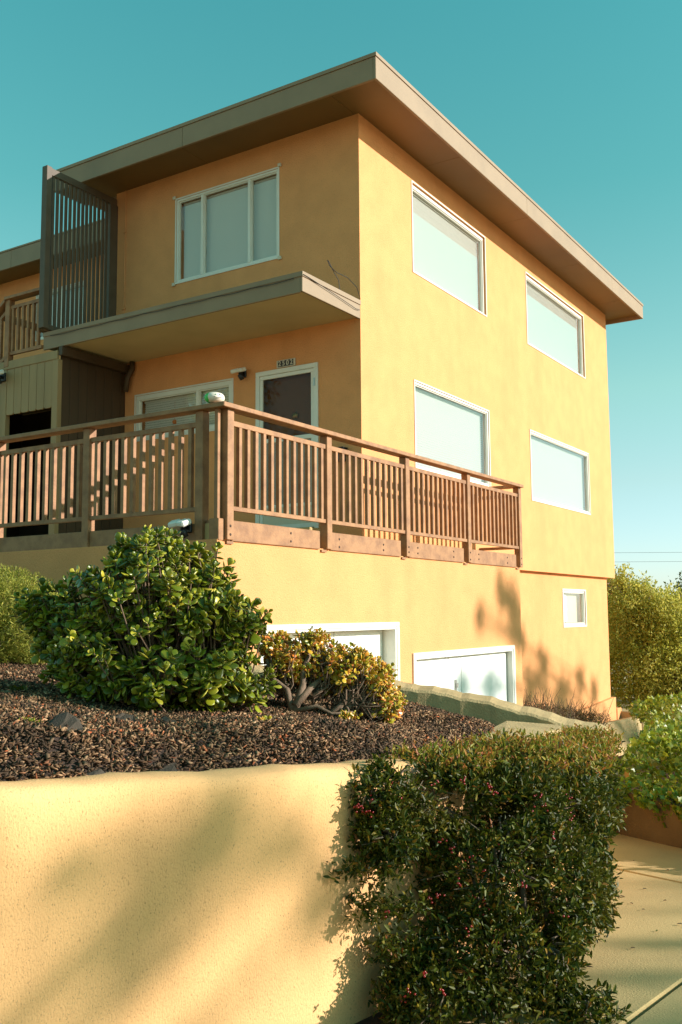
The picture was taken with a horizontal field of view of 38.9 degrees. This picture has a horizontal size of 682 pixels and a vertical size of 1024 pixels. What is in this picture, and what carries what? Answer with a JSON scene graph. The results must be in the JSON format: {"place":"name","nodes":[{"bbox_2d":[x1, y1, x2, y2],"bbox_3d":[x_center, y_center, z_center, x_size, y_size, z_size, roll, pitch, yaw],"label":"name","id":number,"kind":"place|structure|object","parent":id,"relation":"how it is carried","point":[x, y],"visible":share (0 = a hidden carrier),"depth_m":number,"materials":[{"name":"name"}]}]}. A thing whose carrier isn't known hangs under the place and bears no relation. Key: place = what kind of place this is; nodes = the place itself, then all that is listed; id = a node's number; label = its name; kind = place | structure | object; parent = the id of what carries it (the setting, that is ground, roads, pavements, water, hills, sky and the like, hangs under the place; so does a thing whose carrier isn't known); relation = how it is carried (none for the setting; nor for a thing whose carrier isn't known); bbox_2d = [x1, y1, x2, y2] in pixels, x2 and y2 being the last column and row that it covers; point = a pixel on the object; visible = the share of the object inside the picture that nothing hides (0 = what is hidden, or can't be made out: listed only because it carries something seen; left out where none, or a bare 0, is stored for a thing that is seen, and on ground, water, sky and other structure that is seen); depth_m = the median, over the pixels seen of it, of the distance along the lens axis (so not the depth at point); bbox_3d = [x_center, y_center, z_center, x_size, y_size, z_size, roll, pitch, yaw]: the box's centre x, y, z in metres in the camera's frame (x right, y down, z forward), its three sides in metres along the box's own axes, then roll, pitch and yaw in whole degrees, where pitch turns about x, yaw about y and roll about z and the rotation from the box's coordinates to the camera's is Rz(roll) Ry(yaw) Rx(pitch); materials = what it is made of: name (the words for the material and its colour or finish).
{"place":"outdoors","nodes":[
{"label":"outdoors","id":0,"kind":"place"},
{"bbox_2d":[0,659,495,780],"bbox_3d":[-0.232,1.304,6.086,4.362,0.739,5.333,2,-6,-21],"label":"bark mulch","id":1,"kind":"object","parent":0,"point":[46,703],"visible":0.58,"depth_m":4.19,"materials":[{"name":"brown wood"}]},
{"bbox_2d":[8,684,30,690],"bbox_3d":[-1.712,0.945,5.139,0.096,0.053,0.107,-3,-7,25],"label":"weed","id":2,"kind":"object","parent":1,"relation":"on","point":[14,687],"visible":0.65,"depth_m":5.12,"materials":[{"name":"green plant"}]},
{"bbox_2d":[19,716,42,722],"bbox_3d":[-1.193,0.802,3.696,0.096,0.045,0.098,2,-6,-19],"label":"weed","id":3,"kind":"object","parent":1,"relation":"on","point":[32,719],"visible":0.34,"depth_m":3.70,"materials":[{"name":"green plant"}]},
{"bbox_2d":[0,564,68,664],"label":"feathery shrub","id":4,"kind":"object","parent":1,"relation":"on","point":[15,646],"visible":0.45,"depth_m":7.53,"materials":[{"name":"green plant"}]},
{"bbox_2d":[47,712,82,736],"bbox_3d":[-1.058,0.807,3.644,0.168,0.094,0.147,2,-6,-18],"label":"rock","id":5,"kind":"object","parent":1,"relation":"on","point":[67,718],"visible":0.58,"depth_m":3.67,"materials":[{"name":"grey stone"}]},
{"bbox_2d":[86,769,104,774],"bbox_3d":[-0.848,0.920,3.292,0.233,0.071,0.110,2,-6,-18],"label":"rock","id":6,"kind":"object","parent":1,"relation":"on","point":[99,771],"visible":0.14,"depth_m":3.33,"materials":[{"name":"grey stone"}]},
{"bbox_2d":[113,713,134,721],"bbox_3d":[-0.961,0.897,4.128,0.189,0.068,0.140,1,-6,-11],"label":"rock","id":7,"kind":"object","parent":1,"relation":"on","point":[123,716],"visible":0.29,"depth_m":4.17,"materials":[{"name":"grey stone"}]},
{"bbox_2d":[11,524,281,712],"bbox_3d":[-1.062,0.636,5.409,1.528,1.158,1.183,-4,-7,32],"label":"jade bush","id":8,"kind":"object","parent":1,"relation":"on","point":[143,627],"visible":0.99,"depth_m":5.10,"materials":[{"name":"green plant"}]},
{"bbox_2d":[151,716,178,721],"bbox_3d":[-0.816,0.941,4.279,0.234,0.056,0.123,2,-7,-23],"label":"rock","id":9,"kind":"object","parent":1,"relation":"on","point":[165,718],"visible":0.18,"depth_m":4.31,"materials":[{"name":"grey stone"}]},
{"bbox_2d":[159,763,176,770],"bbox_3d":[-0.663,0.959,3.465,0.110,0.092,0.216,-4,-7,28],"label":"rock","id":10,"kind":"object","parent":1,"relation":"on","point":[170,767],"visible":0.2,"depth_m":3.53,"materials":[{"name":"grey stone"}]},
{"bbox_2d":[256,715,271,721],"bbox_3d":[-0.365,0.972,4.551,0.063,0.030,0.112,-4,-7,32],"label":"jade seedling","id":11,"kind":"object","parent":1,"relation":"on","point":[262,718],"visible":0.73,"depth_m":4.55,"materials":[{"name":"green plant"}]},
{"bbox_2d":[253,626,407,723],"bbox_3d":[-0.080,1.006,5.748,0.928,0.662,0.775,-4,-7,32],"label":"red jade bush","id":12,"kind":"object","parent":1,"relation":"on","point":[358,684],"visible":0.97,"depth_m":5.61,"materials":[{"name":"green plant"}]},
{"bbox_2d":[0,0,681,594],"label":"sky","id":13,"kind":"structure","parent":0,"point":[578,103],"materials":[{"name":"blue"}]},
{"bbox_2d":[395,834,681,1023],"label":"pavement","id":14,"kind":"structure","parent":0,"point":[644,975],"depth_m":4.69,"materials":[{"name":"concrete"}]},
{"bbox_2d":[355,1010,389,1023],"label":"joint filler","id":15,"kind":"object","parent":14,"relation":"on","point":[375,1019],"depth_m":3.88,"materials":[{"name":"soil"}]},
{"bbox_2d":[323,721,631,1023],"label":"pyracantha hedge","id":16,"kind":"object","parent":14,"relation":"on","point":[541,786],"visible":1,"depth_m":4.02,"materials":[{"name":"green plant"}]},
{"bbox_2d":[587,860,681,966],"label":"leaf litter","id":17,"kind":"object","parent":14,"relation":"on","point":[642,909],"visible":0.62,"depth_m":5.38,"materials":[{"name":"brown plant"}]},
{"bbox_2d":[612,666,654,752],"bbox_3d":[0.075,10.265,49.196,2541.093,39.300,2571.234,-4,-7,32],"label":"ground","id":18,"kind":"structure","parent":0,"point":[626,700],"depth_m":25.42,"materials":[{"name":"brown soil"}]},
{"bbox_2d":[0,721,561,1023],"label":"garden wall","id":19,"kind":"structure","parent":18,"relation":"on","point":[214,896],"depth_m":3.35,"materials":[{"name":"paint"}]},
{"bbox_2d":[0,51,642,722],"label":"apartment building","id":20,"kind":"structure","parent":18,"relation":"on","point":[490,301],"depth_m":13.16,"materials":[{"name":"paint"}]},
{"bbox_2d":[0,370,5,383],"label":"security light","id":21,"kind":"object","parent":20,"relation":"attached to","point":[2,376],"visible":1,"depth_m":13.32,"materials":[{"name":"white plastic"}]},
{"bbox_2d":[35,281,83,340],"bbox_3d":[-4.958,-3.561,17.210,1.290,0.890,0.137,-4,-7,32],"label":"window","id":22,"kind":"structure","parent":20,"relation":"in","point":[37,297],"depth_m":17.18,"materials":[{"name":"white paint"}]},
{"bbox_2d":[134,378,233,441],"bbox_3d":[-2.140,-1.375,13.257,1.795,0.675,0.137,-4,-7,32],"label":"window","id":23,"kind":"structure","parent":20,"relation":"in","point":[197,391],"depth_m":13.34,"materials":[{"name":"white glass"}]},
{"bbox_2d":[50,260,359,335],"bbox_3d":[-1.825,-2.595,12.350,4.122,0.474,1.237,-4,-7,32],"label":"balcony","id":24,"kind":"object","parent":20,"relation":"attached to","point":[237,292],"visible":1,"depth_m":11.46,"materials":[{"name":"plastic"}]},
{"bbox_2d":[174,167,278,284],"bbox_3d":[-1.531,-3.843,13.112,1.813,1.245,0.137,-4,-7,32],"label":"window","id":25,"kind":"structure","parent":20,"relation":"in","point":[236,228],"depth_m":13.15,"materials":[{"name":"white glass"}]},
{"bbox_2d":[230,367,245,380],"bbox_3d":[-1.325,-1.796,12.595,0.223,0.179,0.186,-4,-7,32],"label":"security light","id":26,"kind":"object","parent":20,"relation":"attached to","point":[242,373],"visible":1,"depth_m":12.55,"materials":[{"name":"white plastic"}]},
{"bbox_2d":[0,401,523,568],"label":"balcony railing","id":27,"kind":"object","parent":20,"relation":"attached to","point":[485,520],"visible":0.98,"depth_m":9.54,"materials":[{"name":"brown wood"}]},
{"bbox_2d":[168,519,191,537],"bbox_3d":[-1.403,0.146,8.487,0.223,0.179,0.186,-4,-7,32],"label":"security light","id":28,"kind":"object","parent":27,"relation":"attached to","point":[185,525],"visible":0.97,"depth_m":8.44,"materials":[{"name":"white plastic"}]},
{"bbox_2d":[204,392,224,402],"bbox_3d":[-1.111,-1.004,8.506,0.184,0.092,0.183,-4,-7,32],"label":"painted gourd","id":29,"kind":"object","parent":27,"relation":"on","point":[211,397],"visible":0.94,"depth_m":8.44,"materials":[{"name":"white paint"}]},
{"bbox_2d":[277,358,295,367],"bbox_3d":[-0.702,-1.896,12.297,0.290,0.096,0.020,-4,-7,32],"label":"house number sign","id":30,"kind":"object","parent":20,"relation":"attached to","point":[286,363],"visible":1,"depth_m":12.28,"materials":[{"name":"tile"}]},
{"bbox_2d":[255,362,318,527],"bbox_3d":[-0.651,-0.799,12.239,0.970,2.075,0.185,-4,-7,32],"label":"front door","id":31,"kind":"structure","parent":20,"relation":"in","point":[291,393],"depth_m":12.27,"materials":[{"name":"white paint"}]},
{"bbox_2d":[259,622,399,680],"bbox_3d":[-0.122,2.256,9.742,0.232,2.250,2.560,-4,-7,32],"label":"garage door","id":32,"kind":"structure","parent":20,"relation":"in","point":[382,639],"depth_m":10.51,"materials":[{"name":"white paint"}]},
{"bbox_2d":[337,446,347,461],"bbox_3d":[-0.012,-0.697,11.674,0.160,0.165,0.120,-4,-7,32],"label":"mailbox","id":33,"kind":"object","parent":20,"relation":"attached to","point":[342,447],"visible":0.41,"depth_m":11.63,"materials":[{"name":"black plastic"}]},
{"bbox_2d":[411,180,486,316],"bbox_3d":[1.558,-3.765,14.093,0.137,1.290,2.410,-4,-7,32],"label":"window","id":34,"kind":"structure","parent":20,"relation":"in","point":[444,253],"depth_m":14.14,"materials":[{"name":"white glass"}]},
{"bbox_2d":[414,379,490,486],"bbox_3d":[1.574,-1.058,13.802,0.137,1.205,2.415,-4,-7,32],"label":"window","id":35,"kind":"structure","parent":20,"relation":"in","point":[456,424],"depth_m":13.84,"materials":[{"name":"white glass"}]},
{"bbox_2d":[412,645,515,703],"bbox_3d":[1.586,2.827,12.279,0.157,2.160,2.980,-4,-7,32],"label":"garage door","id":36,"kind":"structure","parent":20,"relation":"in","point":[486,671],"depth_m":12.57,"materials":[{"name":"white paint"}]},
{"bbox_2d":[525,271,585,378],"bbox_3d":[3.912,-3.354,17.731,0.137,1.270,2.995,-4,-7,32],"label":"window","id":37,"kind":"structure","parent":20,"relation":"in","point":[551,330],"depth_m":17.80,"materials":[{"name":"white glass"}]},
{"bbox_2d":[530,429,590,514],"bbox_3d":[3.942,-0.661,17.463,0.137,1.203,3.030,-4,-7,32],"label":"window","id":38,"kind":"structure","parent":20,"relation":"in","point":[550,460],"depth_m":17.53,"materials":[{"name":"white glass"}]},
{"bbox_2d":[562,589,586,627],"bbox_3d":[4.259,1.780,17.885,0.162,0.695,1.270,-4,-7,32],"label":"window","id":39,"kind":"structure","parent":20,"relation":"in","point":[570,608],"depth_m":18.09,"materials":[{"name":"white paint"}]},
{"bbox_2d":[245,664,607,814],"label":"driveway wall","id":40,"kind":"structure","parent":18,"relation":"on","point":[494,710],"depth_m":7.60,"materials":[{"name":"beige concrete"}]},
{"bbox_2d":[523,686,614,729],"bbox_3d":[3.540,3.266,15.635,1.110,1.140,4.575,-4,-7,32],"label":"dry shrub","id":41,"kind":"object","parent":18,"relation":"on","point":[563,711],"visible":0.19,"depth_m":15.80,"materials":[{"name":"brown plant"}]},
{"bbox_2d":[600,708,650,755],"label":"ledge wall","id":42,"kind":"structure","parent":18,"relation":"on","point":[626,724],"depth_m":18.36,"materials":[{"name":"beige concrete"}]},
{"bbox_2d":[607,567,675,678],"bbox_3d":[8.441,4.069,27.730,3.256,4.989,3.037,-4,-7,32],"label":"autumn tree","id":43,"kind":"object","parent":18,"relation":"on","point":[612,588],"visible":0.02,"depth_m":27.58,"materials":[{"name":"green plant"}]},
{"bbox_2d":[607,563,681,708],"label":"olive shrub tree","id":44,"kind":"object","parent":18,"relation":"on","point":[659,625],"visible":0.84,"depth_m":22.43,"materials":[{"name":"green plant"}]},
{"bbox_2d":[662,572,681,608],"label":"oak tree","id":45,"kind":"object","parent":18,"relation":"on","point":[678,582],"visible":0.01,"depth_m":29.18,"materials":[{"name":"green plant"}]},
{"bbox_2d":[615,750,678,786],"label":"flowers","id":46,"kind":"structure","parent":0,"point":[620,757],"depth_m":11.46,"materials":[{"name":"plant"}]},
{"bbox_2d":[582,784,681,847],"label":"ivy wall","id":47,"kind":"structure","parent":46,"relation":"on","point":[641,823],"depth_m":6.96,"materials":[{"name":"brown paint"}]},
{"bbox_2d":[612,691,681,827],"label":"ivy bed","id":48,"kind":"object","parent":46,"relation":"on","point":[658,741],"visible":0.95,"depth_m":7.60,"materials":[{"name":"green plant"}]},
{"bbox_2d":[635,552,674,552],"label":"power line","id":49,"kind":"object","parent":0,"point":[654,552],"visible":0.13,"depth_m":60.04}
]}

